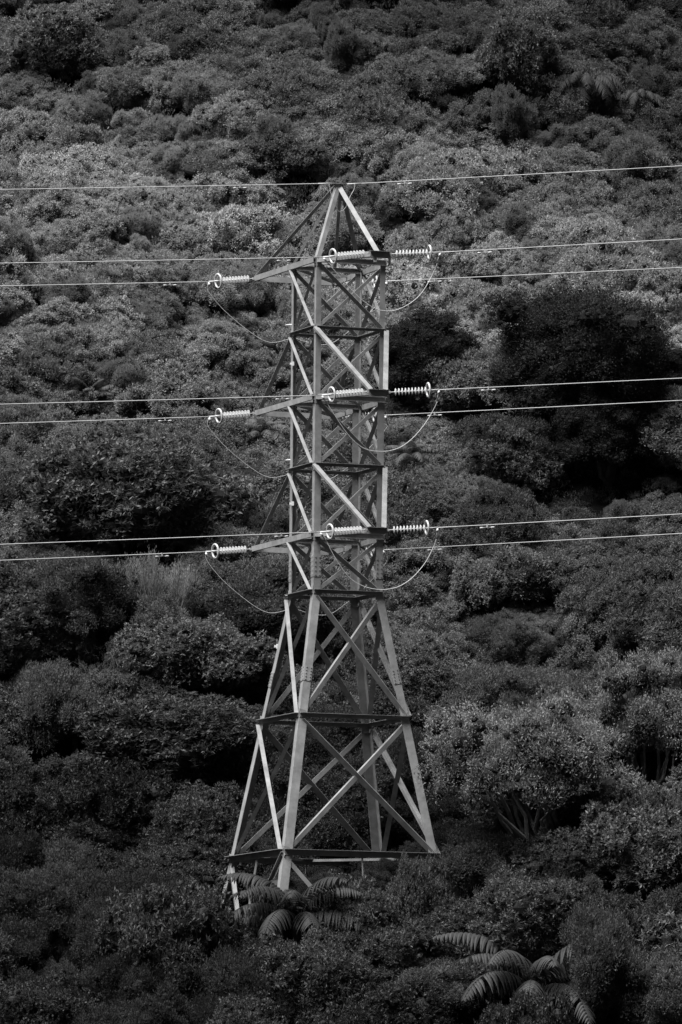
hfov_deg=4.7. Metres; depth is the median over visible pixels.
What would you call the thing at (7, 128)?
sapling
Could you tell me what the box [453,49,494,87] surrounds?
shrub
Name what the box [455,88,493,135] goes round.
bush
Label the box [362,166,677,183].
earth wire
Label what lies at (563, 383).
power line
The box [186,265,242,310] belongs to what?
bush
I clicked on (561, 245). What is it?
power line
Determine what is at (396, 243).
shrub
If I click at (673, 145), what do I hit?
broadleaf tree
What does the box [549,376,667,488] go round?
dense tree
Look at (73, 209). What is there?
bush
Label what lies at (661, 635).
bush
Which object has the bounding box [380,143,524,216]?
scrub bush
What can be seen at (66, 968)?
shrub
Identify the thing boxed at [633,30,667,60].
fine leaved tree
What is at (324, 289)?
bush
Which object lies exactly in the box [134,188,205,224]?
bush
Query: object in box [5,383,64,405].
scrub bush
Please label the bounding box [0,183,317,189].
earth wire
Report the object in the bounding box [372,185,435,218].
scrub bush
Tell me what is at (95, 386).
tree fern
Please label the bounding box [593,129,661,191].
sapling
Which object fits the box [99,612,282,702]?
broadleaf tree
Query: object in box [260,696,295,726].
scrub bush
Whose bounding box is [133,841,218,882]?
broadleaf tree
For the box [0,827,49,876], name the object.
fine leaved tree
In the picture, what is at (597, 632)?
scrub bush
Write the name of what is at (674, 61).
scrub bush
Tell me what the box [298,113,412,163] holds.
bush
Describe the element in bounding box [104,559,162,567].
shrub
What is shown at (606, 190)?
scrub bush
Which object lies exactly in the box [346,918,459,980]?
shrub
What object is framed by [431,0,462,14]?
bush
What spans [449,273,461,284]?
fine leaved tree
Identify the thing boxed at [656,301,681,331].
bush
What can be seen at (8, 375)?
bush
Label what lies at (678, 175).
broadleaf tree
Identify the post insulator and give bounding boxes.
[285,324,313,350]
[285,459,310,484]
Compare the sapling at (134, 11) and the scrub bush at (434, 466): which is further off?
the sapling at (134, 11)
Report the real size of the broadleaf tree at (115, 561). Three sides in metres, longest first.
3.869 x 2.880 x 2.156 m
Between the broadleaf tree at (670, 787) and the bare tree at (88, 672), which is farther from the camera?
the bare tree at (88, 672)
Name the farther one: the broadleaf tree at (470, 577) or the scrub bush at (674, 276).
the scrub bush at (674, 276)
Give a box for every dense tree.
[366,306,483,410]
[475,281,674,422]
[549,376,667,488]
[655,345,681,384]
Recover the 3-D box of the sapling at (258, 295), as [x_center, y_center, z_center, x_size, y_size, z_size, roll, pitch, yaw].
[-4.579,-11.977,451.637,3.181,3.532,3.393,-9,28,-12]
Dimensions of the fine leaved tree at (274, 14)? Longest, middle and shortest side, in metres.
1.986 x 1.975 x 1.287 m
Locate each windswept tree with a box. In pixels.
[412,686,648,846]
[568,643,681,788]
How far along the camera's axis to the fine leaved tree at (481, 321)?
444.49 m
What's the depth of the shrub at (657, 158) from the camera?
458.45 m
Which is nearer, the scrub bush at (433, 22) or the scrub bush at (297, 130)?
the scrub bush at (297, 130)
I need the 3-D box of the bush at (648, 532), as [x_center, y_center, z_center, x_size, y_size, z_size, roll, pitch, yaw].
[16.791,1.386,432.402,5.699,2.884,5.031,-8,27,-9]
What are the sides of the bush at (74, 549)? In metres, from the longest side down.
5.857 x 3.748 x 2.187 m
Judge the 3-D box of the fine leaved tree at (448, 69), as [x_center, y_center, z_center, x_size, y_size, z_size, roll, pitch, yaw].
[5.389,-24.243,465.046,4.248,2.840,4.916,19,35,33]
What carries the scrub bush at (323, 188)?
on the hillside
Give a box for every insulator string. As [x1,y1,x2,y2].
[206,543,251,558]
[209,273,254,288]
[210,408,254,423]
[320,523,367,539]
[322,386,368,402]
[323,248,369,263]
[340,544,374,556]
[342,276,385,286]
[342,408,384,422]
[386,520,437,535]
[388,382,438,397]
[389,245,439,260]
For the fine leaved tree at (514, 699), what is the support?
on the hillside
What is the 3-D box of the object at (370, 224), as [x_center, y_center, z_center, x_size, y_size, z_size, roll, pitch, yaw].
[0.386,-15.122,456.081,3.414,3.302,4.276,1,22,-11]
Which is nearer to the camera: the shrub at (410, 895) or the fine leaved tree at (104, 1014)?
the fine leaved tree at (104, 1014)
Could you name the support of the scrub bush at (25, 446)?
on the hillside
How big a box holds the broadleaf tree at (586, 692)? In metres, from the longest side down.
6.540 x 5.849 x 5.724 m
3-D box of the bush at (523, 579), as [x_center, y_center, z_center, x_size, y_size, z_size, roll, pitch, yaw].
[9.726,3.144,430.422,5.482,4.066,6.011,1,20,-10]
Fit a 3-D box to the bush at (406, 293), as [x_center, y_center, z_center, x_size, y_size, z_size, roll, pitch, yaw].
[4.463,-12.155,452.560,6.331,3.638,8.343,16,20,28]
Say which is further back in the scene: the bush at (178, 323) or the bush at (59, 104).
the bush at (59, 104)
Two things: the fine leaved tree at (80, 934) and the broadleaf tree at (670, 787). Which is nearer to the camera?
the fine leaved tree at (80, 934)
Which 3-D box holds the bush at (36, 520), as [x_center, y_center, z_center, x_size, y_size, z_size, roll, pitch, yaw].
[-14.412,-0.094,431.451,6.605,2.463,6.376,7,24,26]
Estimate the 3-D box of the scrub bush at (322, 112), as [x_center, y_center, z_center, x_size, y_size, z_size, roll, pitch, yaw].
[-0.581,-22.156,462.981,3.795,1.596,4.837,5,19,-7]
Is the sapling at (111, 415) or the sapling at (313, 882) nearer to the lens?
the sapling at (313, 882)
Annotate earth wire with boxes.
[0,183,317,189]
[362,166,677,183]
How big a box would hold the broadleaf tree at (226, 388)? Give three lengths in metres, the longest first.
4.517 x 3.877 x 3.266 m
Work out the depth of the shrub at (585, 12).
472.10 m
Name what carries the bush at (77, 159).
on the hillside
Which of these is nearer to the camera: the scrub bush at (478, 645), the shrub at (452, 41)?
the scrub bush at (478, 645)
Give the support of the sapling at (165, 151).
on the hillside
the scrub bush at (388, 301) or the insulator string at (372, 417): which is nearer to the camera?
the insulator string at (372, 417)
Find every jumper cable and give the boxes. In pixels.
[205,550,387,612]
[207,282,388,344]
[207,416,388,478]
[320,528,438,589]
[321,390,439,451]
[323,253,440,310]
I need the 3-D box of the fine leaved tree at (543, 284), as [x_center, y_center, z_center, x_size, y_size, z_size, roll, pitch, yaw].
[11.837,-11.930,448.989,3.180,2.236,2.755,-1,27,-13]
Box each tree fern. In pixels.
[41,708,97,752]
[57,377,122,417]
[218,872,364,945]
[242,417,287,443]
[385,440,439,463]
[433,932,633,1023]
[542,71,625,115]
[620,89,663,116]
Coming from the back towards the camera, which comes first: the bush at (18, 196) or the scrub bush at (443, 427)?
the bush at (18, 196)
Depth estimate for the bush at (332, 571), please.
426.49 m
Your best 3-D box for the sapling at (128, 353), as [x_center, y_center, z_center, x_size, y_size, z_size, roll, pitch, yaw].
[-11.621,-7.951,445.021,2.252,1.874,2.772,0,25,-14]
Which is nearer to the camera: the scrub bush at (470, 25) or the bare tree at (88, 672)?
the bare tree at (88, 672)
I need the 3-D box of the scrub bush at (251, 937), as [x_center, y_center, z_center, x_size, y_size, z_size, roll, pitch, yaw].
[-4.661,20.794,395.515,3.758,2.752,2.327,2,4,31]
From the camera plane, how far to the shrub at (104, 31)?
472.08 m
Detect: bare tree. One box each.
[73,638,126,677]
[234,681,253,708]
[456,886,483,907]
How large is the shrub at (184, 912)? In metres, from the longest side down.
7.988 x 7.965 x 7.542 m
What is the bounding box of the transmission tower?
[221,183,439,943]
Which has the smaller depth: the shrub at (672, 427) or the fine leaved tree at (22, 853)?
the fine leaved tree at (22, 853)
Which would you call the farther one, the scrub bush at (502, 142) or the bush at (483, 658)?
the scrub bush at (502, 142)
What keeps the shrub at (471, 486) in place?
on the hillside
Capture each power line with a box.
[0,257,321,263]
[0,395,321,404]
[0,416,209,423]
[0,532,319,544]
[0,551,205,560]
[4,281,208,285]
[385,400,681,415]
[385,533,681,549]
[386,267,681,281]
[438,514,679,527]
[439,378,681,389]
[440,239,680,252]
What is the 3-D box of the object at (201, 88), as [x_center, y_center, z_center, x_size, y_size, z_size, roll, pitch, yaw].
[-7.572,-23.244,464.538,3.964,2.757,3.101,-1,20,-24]
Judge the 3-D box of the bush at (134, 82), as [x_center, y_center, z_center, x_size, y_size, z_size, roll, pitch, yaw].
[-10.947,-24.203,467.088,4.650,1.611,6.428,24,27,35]
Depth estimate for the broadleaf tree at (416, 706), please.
418.40 m
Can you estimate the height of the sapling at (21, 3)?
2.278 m
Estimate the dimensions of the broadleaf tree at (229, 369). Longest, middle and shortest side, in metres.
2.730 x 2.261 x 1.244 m
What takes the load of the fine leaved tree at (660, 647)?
on the hillside
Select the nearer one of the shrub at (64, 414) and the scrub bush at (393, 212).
the shrub at (64, 414)
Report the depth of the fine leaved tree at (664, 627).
424.49 m
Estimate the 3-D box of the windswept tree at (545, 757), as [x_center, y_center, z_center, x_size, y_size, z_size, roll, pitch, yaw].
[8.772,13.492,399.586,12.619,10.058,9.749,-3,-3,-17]
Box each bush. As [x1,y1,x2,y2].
[0,29,12,43]
[0,70,51,108]
[0,118,85,161]
[0,174,36,207]
[0,175,7,205]
[0,273,31,313]
[0,320,103,387]
[0,324,32,371]
[0,365,34,399]
[0,386,6,395]
[0,414,58,445]
[0,437,43,478]
[0,496,52,555]
[0,501,84,545]
[2,27,44,63]
[2,174,24,196]
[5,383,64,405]
[5,417,109,465]
[7,356,99,417]
[8,216,54,245]
[8,264,45,291]
[11,319,56,345]
[12,203,46,231]
[14,141,133,187]
[21,160,86,193]
[23,260,68,295]
[28,88,75,111]
[35,289,134,319]
[36,25,113,71]
[36,402,52,416]
[39,249,144,301]
[41,253,76,280]
[43,0,77,3]
[43,372,100,399]
[43,802,99,823]
[49,106,115,133]
[54,90,83,111]
[56,412,100,432]
[58,192,131,236]
[61,88,112,122]
[62,539,117,560]
[68,239,153,270]
[73,169,163,212]
[75,223,130,253]
[78,174,103,192]
[91,143,155,177]
[94,68,141,101]
[95,61,165,97]
[96,133,177,174]
[98,244,151,279]
[109,126,136,154]
[110,286,150,305]
[114,350,158,368]
[119,419,242,481]
[125,205,174,241]
[130,319,192,370]
[131,327,185,359]
[132,0,224,45]
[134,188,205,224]
[145,60,227,95]
[147,199,189,224]
[148,236,219,276]
[149,165,185,183]
[149,421,178,438]
[153,180,181,193]
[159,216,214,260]
[162,413,267,478]
[166,324,246,368]
[167,320,204,346]
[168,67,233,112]
[176,518,242,555]
[178,53,249,83]
[180,597,205,621]
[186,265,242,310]
[187,90,275,134]
[189,250,259,292]
[189,576,221,602]
[190,0,220,9]
[190,103,229,130]
[190,192,250,211]
[198,52,278,77]
[199,121,287,181]
[199,161,274,186]
[203,18,261,50]
[206,482,238,523]
[210,42,290,64]
[210,116,240,144]
[211,367,249,391]
[214,305,257,325]
[216,526,274,560]
[224,87,278,122]
[225,259,271,270]
[226,410,331,450]
[228,333,262,346]
[228,375,280,416]
[230,313,268,335]
[231,397,283,419]
[231,526,288,561]
[232,48,354,110]
[232,926,269,953]
[234,352,300,387]
[239,425,397,522]
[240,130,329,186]
[244,553,348,589]
[244,561,377,662]
[247,223,312,262]
[257,255,336,301]
[260,502,371,568]
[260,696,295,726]
[261,49,286,61]
[265,490,289,512]
[266,0,298,6]
[270,275,326,305]
[271,523,367,595]
[275,348,313,369]
[275,384,297,401]
[278,0,313,24]
[281,435,370,474]
[284,496,309,518]
[287,119,349,153]
[296,378,374,420]
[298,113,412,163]
[302,68,427,127]
[303,361,327,378]
[309,110,339,119]
[309,177,361,207]
[311,504,336,537]
[312,244,338,255]
[316,611,411,661]
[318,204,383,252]
[321,296,408,346]
[322,339,369,373]
[322,339,395,394]
[323,412,372,440]
[330,645,372,685]
[332,428,370,462]
[335,3,392,32]
[336,88,443,142]
[336,437,414,484]
[349,51,404,75]
[349,547,404,586]
[350,125,432,175]
[353,26,386,60]
[353,320,486,366]
[354,0,389,12]
[359,123,413,147]
[365,256,455,311]
[367,29,413,53]
[369,395,426,423]
[371,262,429,306]
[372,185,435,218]
[375,526,462,574]
[379,30,426,57]
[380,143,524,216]
[382,217,414,240]
[387,0,452,36]
[388,602,465,639]
[390,287,477,318]
[391,27,455,53]
[406,412,462,444]
[407,199,451,219]
[408,623,501,667]
[413,453,457,488]
[414,419,490,469]
[415,567,454,590]
[416,4,515,49]
[416,200,481,244]
[420,610,480,661]
[425,13,459,31]
[426,98,472,134]
[429,253,465,276]
[429,591,471,638]
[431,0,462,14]
[436,274,509,323]
[437,174,512,228]
[438,132,469,154]
[438,279,502,320]
[440,153,522,194]
[441,448,492,483]
[441,482,552,558]
[447,190,487,227]
[447,240,517,278]
[448,625,517,662]
[449,20,490,50]
[449,130,508,160]
[453,498,495,534]
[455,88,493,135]
[458,330,612,421]
[460,0,488,19]
[460,45,472,54]
[466,11,522,24]
[469,651,503,666]
[474,296,502,320]
[476,197,555,239]
[481,127,507,148]
[482,160,524,179]
[487,541,556,604]
[488,518,559,553]
[493,0,580,41]
[495,146,539,162]
[503,284,544,305]
[507,138,592,202]
[514,602,562,631]
[515,212,573,248]
[519,57,628,124]
[519,181,609,212]
[521,659,592,684]
[523,523,607,569]
[523,552,619,612]
[526,53,596,89]
[526,92,562,111]
[529,227,567,276]
[530,114,546,127]
[530,141,618,192]
[535,201,581,220]
[537,233,617,271]
[541,17,589,49]
[541,234,680,296]
[546,496,599,531]
[548,110,626,143]
[553,15,641,63]
[554,556,681,644]
[555,155,614,200]
[557,606,646,652]
[578,127,655,157]
[580,517,643,563]
[580,547,626,574]
[582,204,636,226]
[586,0,653,31]
[590,197,642,216]
[593,271,681,312]
[601,0,681,31]
[604,5,677,63]
[608,247,677,271]
[609,102,640,120]
[609,175,673,216]
[611,47,637,67]
[612,123,667,147]
[618,360,676,385]
[626,581,681,653]
[628,510,674,553]
[631,263,681,305]
[632,87,681,133]
[632,383,681,458]
[634,55,681,93]
[639,42,681,74]
[639,502,681,557]
[650,27,681,51]
[656,70,681,102]
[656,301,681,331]
[660,322,681,347]
[663,3,681,33]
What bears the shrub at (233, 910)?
on the hillside
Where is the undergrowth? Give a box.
[0,0,681,1023]
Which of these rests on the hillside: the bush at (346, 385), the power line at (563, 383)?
the bush at (346, 385)
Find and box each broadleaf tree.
[0,0,15,15]
[0,0,105,80]
[0,544,25,569]
[0,552,62,664]
[0,586,103,674]
[0,678,49,750]
[0,765,47,790]
[0,774,97,850]
[0,876,8,899]
[0,927,21,981]
[0,965,106,1023]
[12,423,264,558]
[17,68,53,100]
[20,170,64,197]
[25,752,104,794]
[33,283,60,305]
[37,820,114,852]
[40,197,81,223]
[40,843,141,876]
[50,522,95,547]
[53,0,113,25]
[62,661,103,706]
[65,756,197,848]
[67,683,291,787]
[81,412,164,435]
[83,541,121,565]
[84,657,164,702]
[93,398,139,421]
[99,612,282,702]
[100,841,231,900]
[104,129,115,142]
[107,853,138,867]
[112,557,141,569]
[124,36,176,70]
[124,824,257,909]
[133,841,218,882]
[138,779,266,846]
[140,0,166,6]
[149,911,245,957]
[150,944,244,1014]
[152,368,219,411]
[156,233,178,246]
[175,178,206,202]
[193,990,289,1023]
[207,376,249,411]
[209,357,238,374]
[214,420,256,447]
[233,650,300,706]
[244,751,366,840]
[245,701,291,730]
[245,924,379,1023]
[261,788,397,868]
[262,681,376,727]
[264,185,290,209]
[285,264,348,289]
[287,45,324,61]
[311,980,475,1023]
[326,756,434,804]
[333,459,391,487]
[339,857,377,881]
[347,732,409,776]
[349,650,451,712]
[350,366,415,399]
[355,0,399,8]
[357,718,449,744]
[359,693,473,739]
[366,8,402,35]
[372,571,405,593]
[374,163,426,188]
[383,631,492,723]
[398,483,488,537]
[403,356,499,417]
[414,816,491,841]
[419,107,441,123]
[430,513,483,568]
[445,123,497,153]
[449,552,508,615]
[450,990,504,1022]
[452,318,472,331]
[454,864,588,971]
[456,251,499,281]
[458,419,570,494]
[464,213,498,239]
[468,773,591,828]
[473,5,561,93]
[493,601,530,621]
[502,249,542,282]
[503,280,534,293]
[505,824,653,898]
[517,862,568,881]
[524,789,621,845]
[534,682,602,721]
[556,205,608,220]
[566,888,645,945]
[571,768,639,794]
[580,799,681,902]
[582,781,681,847]
[593,895,681,949]
[597,56,637,91]
[602,293,669,333]
[610,939,681,1014]
[627,490,670,513]
[635,903,681,954]
[645,129,681,163]
[661,776,681,800]
[664,737,681,768]
[667,762,681,799]
[670,167,681,183]
[674,568,681,589]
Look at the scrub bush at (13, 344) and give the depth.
442.72 m
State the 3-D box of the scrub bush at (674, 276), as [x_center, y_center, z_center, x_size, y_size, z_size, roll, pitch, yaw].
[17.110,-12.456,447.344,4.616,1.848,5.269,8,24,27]
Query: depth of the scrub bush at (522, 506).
431.30 m
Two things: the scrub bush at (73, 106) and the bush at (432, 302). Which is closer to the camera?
the bush at (432, 302)
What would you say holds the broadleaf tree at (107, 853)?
on the hillside
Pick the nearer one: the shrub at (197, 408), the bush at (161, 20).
the shrub at (197, 408)
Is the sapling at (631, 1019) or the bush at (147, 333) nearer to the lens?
the sapling at (631, 1019)
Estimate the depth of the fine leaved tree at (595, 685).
422.17 m
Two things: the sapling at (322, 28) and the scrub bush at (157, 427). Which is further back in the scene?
the sapling at (322, 28)
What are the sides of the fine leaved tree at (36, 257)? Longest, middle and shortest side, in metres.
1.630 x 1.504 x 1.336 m
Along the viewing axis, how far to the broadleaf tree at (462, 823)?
405.62 m
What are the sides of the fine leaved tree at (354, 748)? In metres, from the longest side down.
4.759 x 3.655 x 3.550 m
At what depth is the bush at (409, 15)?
467.27 m
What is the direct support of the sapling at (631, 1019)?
on the hillside
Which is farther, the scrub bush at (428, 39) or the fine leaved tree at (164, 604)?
the scrub bush at (428, 39)
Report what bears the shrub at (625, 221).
on the hillside
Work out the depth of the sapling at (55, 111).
466.56 m
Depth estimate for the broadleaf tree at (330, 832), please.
407.58 m
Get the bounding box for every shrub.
[0,13,27,43]
[0,53,66,78]
[0,101,52,149]
[0,151,23,188]
[0,186,24,224]
[0,232,26,273]
[0,240,22,261]
[0,471,35,520]
[2,21,82,71]
[3,296,75,327]
[4,16,28,35]
[4,565,109,631]
[6,178,73,225]
[12,403,76,437]
[19,3,71,15]
[30,956,83,982]
[31,230,58,258]
[34,320,102,362]
[46,120,107,154]
[48,198,148,262]
[49,785,77,824]
[69,302,135,334]
[79,0,150,32]
[84,314,139,360]
[87,322,156,363]
[90,877,242,989]
[94,171,177,200]
[94,303,148,327]
[98,20,130,46]
[98,353,210,417]
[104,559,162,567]
[105,249,197,302]
[120,508,214,546]
[124,115,172,144]
[129,563,218,614]
[135,278,212,307]
[137,399,224,428]
[137,474,260,549]
[138,92,178,106]
[142,57,207,112]
[160,261,212,293]
[163,557,267,587]
[174,403,216,435]
[175,130,249,178]
[177,22,265,64]
[183,198,291,259]
[184,170,285,210]
[185,4,252,40]
[206,0,289,18]
[206,453,265,501]
[208,870,247,911]
[209,344,278,378]
[214,233,254,259]
[216,514,281,560]
[225,76,252,90]
[247,25,306,54]
[247,64,305,90]
[249,309,313,356]
[254,954,307,999]
[256,88,333,127]
[263,446,306,490]
[264,211,352,263]
[279,762,339,801]
[286,103,313,124]
[288,253,310,263]
[288,330,342,372]
[288,885,332,945]
[295,653,355,693]
[297,479,376,528]
[304,401,364,437]
[305,450,374,483]
[305,868,402,952]
[308,94,384,137]
[314,624,371,657]
[315,759,357,784]
[327,582,369,625]
[329,370,353,384]
[329,565,451,628]
[332,245,401,276]
[333,517,402,580]
[343,467,451,545]
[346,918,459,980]
[374,44,474,106]
[375,304,437,318]
[383,221,470,276]
[385,851,455,928]
[387,87,426,115]
[387,467,476,520]
[392,414,463,473]
[400,116,453,146]
[401,574,465,618]
[402,897,519,957]
[409,25,472,62]
[422,846,477,913]
[438,473,499,517]
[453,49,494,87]
[454,228,523,262]
[468,320,522,393]
[473,987,574,1023]
[495,179,545,212]
[515,0,578,22]
[529,212,613,256]
[530,40,565,72]
[544,503,589,534]
[546,628,650,690]
[559,46,624,77]
[561,48,589,64]
[564,0,652,27]
[564,4,603,27]
[565,215,649,267]
[573,563,637,618]
[577,518,608,536]
[591,211,681,232]
[591,415,681,456]
[599,532,681,602]
[601,19,615,42]
[605,111,646,133]
[609,178,681,229]
[630,109,661,131]
[631,141,681,181]
[634,492,681,534]
[640,207,680,227]
[642,178,681,205]
[645,424,681,470]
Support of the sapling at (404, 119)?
on the hillside
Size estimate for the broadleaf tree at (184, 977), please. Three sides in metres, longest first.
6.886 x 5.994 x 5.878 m
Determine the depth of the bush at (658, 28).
470.74 m
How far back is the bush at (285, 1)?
471.25 m
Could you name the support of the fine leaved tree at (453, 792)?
on the hillside
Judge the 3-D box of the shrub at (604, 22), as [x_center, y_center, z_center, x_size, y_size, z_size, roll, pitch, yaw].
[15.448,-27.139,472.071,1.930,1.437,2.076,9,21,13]
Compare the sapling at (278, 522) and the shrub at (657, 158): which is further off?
the shrub at (657, 158)
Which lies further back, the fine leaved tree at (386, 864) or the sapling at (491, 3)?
the sapling at (491, 3)
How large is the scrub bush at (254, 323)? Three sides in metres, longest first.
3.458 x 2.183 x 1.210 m
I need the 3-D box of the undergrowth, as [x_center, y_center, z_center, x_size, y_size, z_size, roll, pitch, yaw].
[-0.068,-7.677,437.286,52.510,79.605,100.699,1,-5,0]
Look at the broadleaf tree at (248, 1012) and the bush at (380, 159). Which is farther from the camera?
the bush at (380, 159)
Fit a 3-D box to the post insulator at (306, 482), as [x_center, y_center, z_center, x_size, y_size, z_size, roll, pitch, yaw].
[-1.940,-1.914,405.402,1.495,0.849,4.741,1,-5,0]
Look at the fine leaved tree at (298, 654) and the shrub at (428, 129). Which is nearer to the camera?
the fine leaved tree at (298, 654)
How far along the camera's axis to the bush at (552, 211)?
454.93 m
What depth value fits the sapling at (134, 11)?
472.93 m
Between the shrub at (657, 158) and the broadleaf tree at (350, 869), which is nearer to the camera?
the broadleaf tree at (350, 869)
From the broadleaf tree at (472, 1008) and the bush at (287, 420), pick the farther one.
the bush at (287, 420)
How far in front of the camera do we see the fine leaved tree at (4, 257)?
448.12 m
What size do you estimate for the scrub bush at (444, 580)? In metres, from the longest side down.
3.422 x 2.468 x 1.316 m
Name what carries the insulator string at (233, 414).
attached to the transmission tower
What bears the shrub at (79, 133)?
on the hillside
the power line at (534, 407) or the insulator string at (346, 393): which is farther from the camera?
the power line at (534, 407)
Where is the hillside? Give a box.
[3,1,681,1023]
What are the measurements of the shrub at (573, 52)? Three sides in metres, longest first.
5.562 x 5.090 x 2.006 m
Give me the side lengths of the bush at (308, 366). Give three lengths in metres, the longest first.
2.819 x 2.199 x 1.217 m
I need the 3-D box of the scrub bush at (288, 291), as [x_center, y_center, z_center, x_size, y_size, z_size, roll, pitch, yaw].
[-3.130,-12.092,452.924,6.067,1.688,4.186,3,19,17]
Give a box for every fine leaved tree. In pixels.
[0,42,13,58]
[0,250,22,276]
[0,390,44,425]
[0,448,20,479]
[0,657,102,759]
[0,729,32,793]
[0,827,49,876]
[0,866,82,946]
[0,917,56,972]
[2,860,102,920]
[4,965,41,985]
[9,540,67,566]
[18,298,35,314]
[24,551,162,635]
[24,972,119,1008]
[33,253,40,264]
[36,836,93,866]
[40,218,90,255]
[40,271,94,305]
[55,852,133,911]
[56,904,128,974]
[67,994,143,1023]
[73,711,154,763]
[81,949,181,1008]
[82,829,135,855]
[92,65,121,90]
[99,863,200,900]
[109,91,143,111]
[109,850,139,863]
[110,107,152,129]
[123,976,196,1023]
[126,575,190,628]
[129,287,185,331]
[135,176,172,191]
[142,97,166,114]
[163,543,219,586]
[183,318,247,340]
[184,554,351,654]
[189,941,306,1023]
[200,203,218,221]
[216,824,278,886]
[221,775,297,837]
[230,711,289,783]
[244,337,264,349]
[246,99,280,128]
[250,495,266,511]
[250,834,317,876]
[251,14,271,26]
[257,8,288,29]
[263,287,285,314]
[265,483,304,497]
[266,924,292,945]
[267,393,311,435]
[274,18,320,54]
[281,700,362,771]
[285,645,304,667]
[293,865,337,877]
[305,59,351,83]
[313,672,399,730]
[314,702,338,748]
[325,173,384,209]
[329,0,352,9]
[333,281,378,318]
[334,737,360,757]
[338,162,380,181]
[343,797,415,851]
[343,846,398,869]
[346,0,370,9]
[357,858,400,877]
[362,406,443,446]
[372,955,496,1014]
[380,727,456,803]
[384,620,467,665]
[388,139,440,171]
[399,791,473,842]
[401,230,430,259]
[411,51,471,97]
[422,824,465,845]
[435,660,549,724]
[436,827,544,904]
[443,784,495,812]
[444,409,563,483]
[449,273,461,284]
[460,822,499,835]
[466,17,516,53]
[469,307,508,341]
[470,687,550,718]
[474,539,504,560]
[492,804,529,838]
[493,203,509,226]
[501,257,551,287]
[502,201,543,242]
[505,612,563,666]
[523,662,593,700]
[526,130,554,151]
[534,272,583,293]
[551,124,581,149]
[553,866,604,899]
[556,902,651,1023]
[586,681,608,695]
[589,102,616,120]
[605,761,650,783]
[610,733,680,784]
[617,947,681,1023]
[623,55,669,105]
[630,597,681,643]
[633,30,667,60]
[634,636,681,671]
[635,215,681,249]
[640,883,681,933]
[664,118,681,143]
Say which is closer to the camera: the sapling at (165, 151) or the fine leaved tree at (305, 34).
the sapling at (165, 151)
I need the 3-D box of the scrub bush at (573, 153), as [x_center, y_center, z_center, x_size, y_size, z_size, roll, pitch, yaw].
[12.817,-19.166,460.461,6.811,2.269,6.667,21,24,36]
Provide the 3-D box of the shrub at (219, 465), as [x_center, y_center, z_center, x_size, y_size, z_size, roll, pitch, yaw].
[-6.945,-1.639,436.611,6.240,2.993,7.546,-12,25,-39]
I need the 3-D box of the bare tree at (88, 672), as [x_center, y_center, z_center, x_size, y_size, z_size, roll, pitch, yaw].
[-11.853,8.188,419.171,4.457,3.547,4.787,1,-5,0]
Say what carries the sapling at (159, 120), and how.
on the hillside
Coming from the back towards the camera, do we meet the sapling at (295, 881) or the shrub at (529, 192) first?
the shrub at (529, 192)
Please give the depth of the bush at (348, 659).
421.99 m
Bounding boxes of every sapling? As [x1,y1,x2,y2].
[0,115,10,148]
[0,216,36,261]
[0,296,27,328]
[0,326,18,359]
[0,652,6,681]
[15,0,42,12]
[41,932,78,970]
[50,102,70,125]
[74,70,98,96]
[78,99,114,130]
[85,359,111,390]
[97,355,148,399]
[101,14,131,31]
[101,411,116,421]
[102,632,146,672]
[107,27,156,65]
[110,62,133,69]
[112,346,133,361]
[119,0,145,22]
[120,206,166,245]
[125,298,153,329]
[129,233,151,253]
[131,621,188,675]
[145,113,177,143]
[148,138,187,175]
[153,80,188,109]
[167,112,201,145]
[168,32,186,60]
[174,213,210,226]
[183,991,220,1023]
[184,302,211,324]
[187,0,212,16]
[204,394,230,423]
[213,447,247,462]
[228,256,281,315]
[235,460,266,497]
[238,498,296,542]
[243,112,292,174]
[245,920,292,948]
[256,870,308,904]
[273,290,298,320]
[284,288,350,340]
[286,58,318,74]
[290,367,326,394]
[296,885,306,895]
[299,0,338,29]
[304,200,327,232]
[307,865,341,871]
[307,875,330,891]
[308,143,340,184]
[308,872,339,881]
[309,130,340,158]
[311,870,342,877]
[315,15,333,47]
[321,347,329,365]
[322,158,348,182]
[323,17,376,72]
[334,68,354,81]
[348,395,373,421]
[349,869,390,891]
[368,199,391,230]
[384,599,395,614]
[391,108,418,133]
[394,840,418,872]
[402,301,435,311]
[403,838,443,863]
[425,90,458,113]
[436,0,453,6]
[448,298,475,321]
[452,955,483,974]
[453,0,500,8]
[453,226,473,244]
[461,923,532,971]
[464,607,536,668]
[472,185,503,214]
[474,474,503,491]
[486,263,511,282]
[489,81,540,150]
[511,403,540,418]
[519,235,547,252]
[546,557,578,580]
[553,605,602,652]
[579,650,606,668]
[587,87,626,114]
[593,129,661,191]
[593,755,612,771]
[598,499,641,526]
[604,49,619,63]
[615,1006,649,1023]
[651,473,681,494]
[658,236,681,267]
[659,146,674,163]
[662,766,681,790]
[672,163,681,174]
[678,303,681,323]
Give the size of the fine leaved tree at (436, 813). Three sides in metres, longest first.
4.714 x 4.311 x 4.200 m
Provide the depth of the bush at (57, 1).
475.24 m
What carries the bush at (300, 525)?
on the hillside
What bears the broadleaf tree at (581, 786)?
on the hillside
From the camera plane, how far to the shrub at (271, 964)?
389.55 m
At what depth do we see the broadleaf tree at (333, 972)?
387.09 m
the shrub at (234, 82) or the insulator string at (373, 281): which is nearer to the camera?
the insulator string at (373, 281)
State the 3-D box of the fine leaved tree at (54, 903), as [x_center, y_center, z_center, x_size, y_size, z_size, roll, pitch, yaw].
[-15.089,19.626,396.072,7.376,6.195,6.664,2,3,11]
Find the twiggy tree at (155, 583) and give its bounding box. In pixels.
[113,546,201,617]
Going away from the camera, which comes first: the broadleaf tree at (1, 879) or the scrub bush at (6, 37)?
the broadleaf tree at (1, 879)

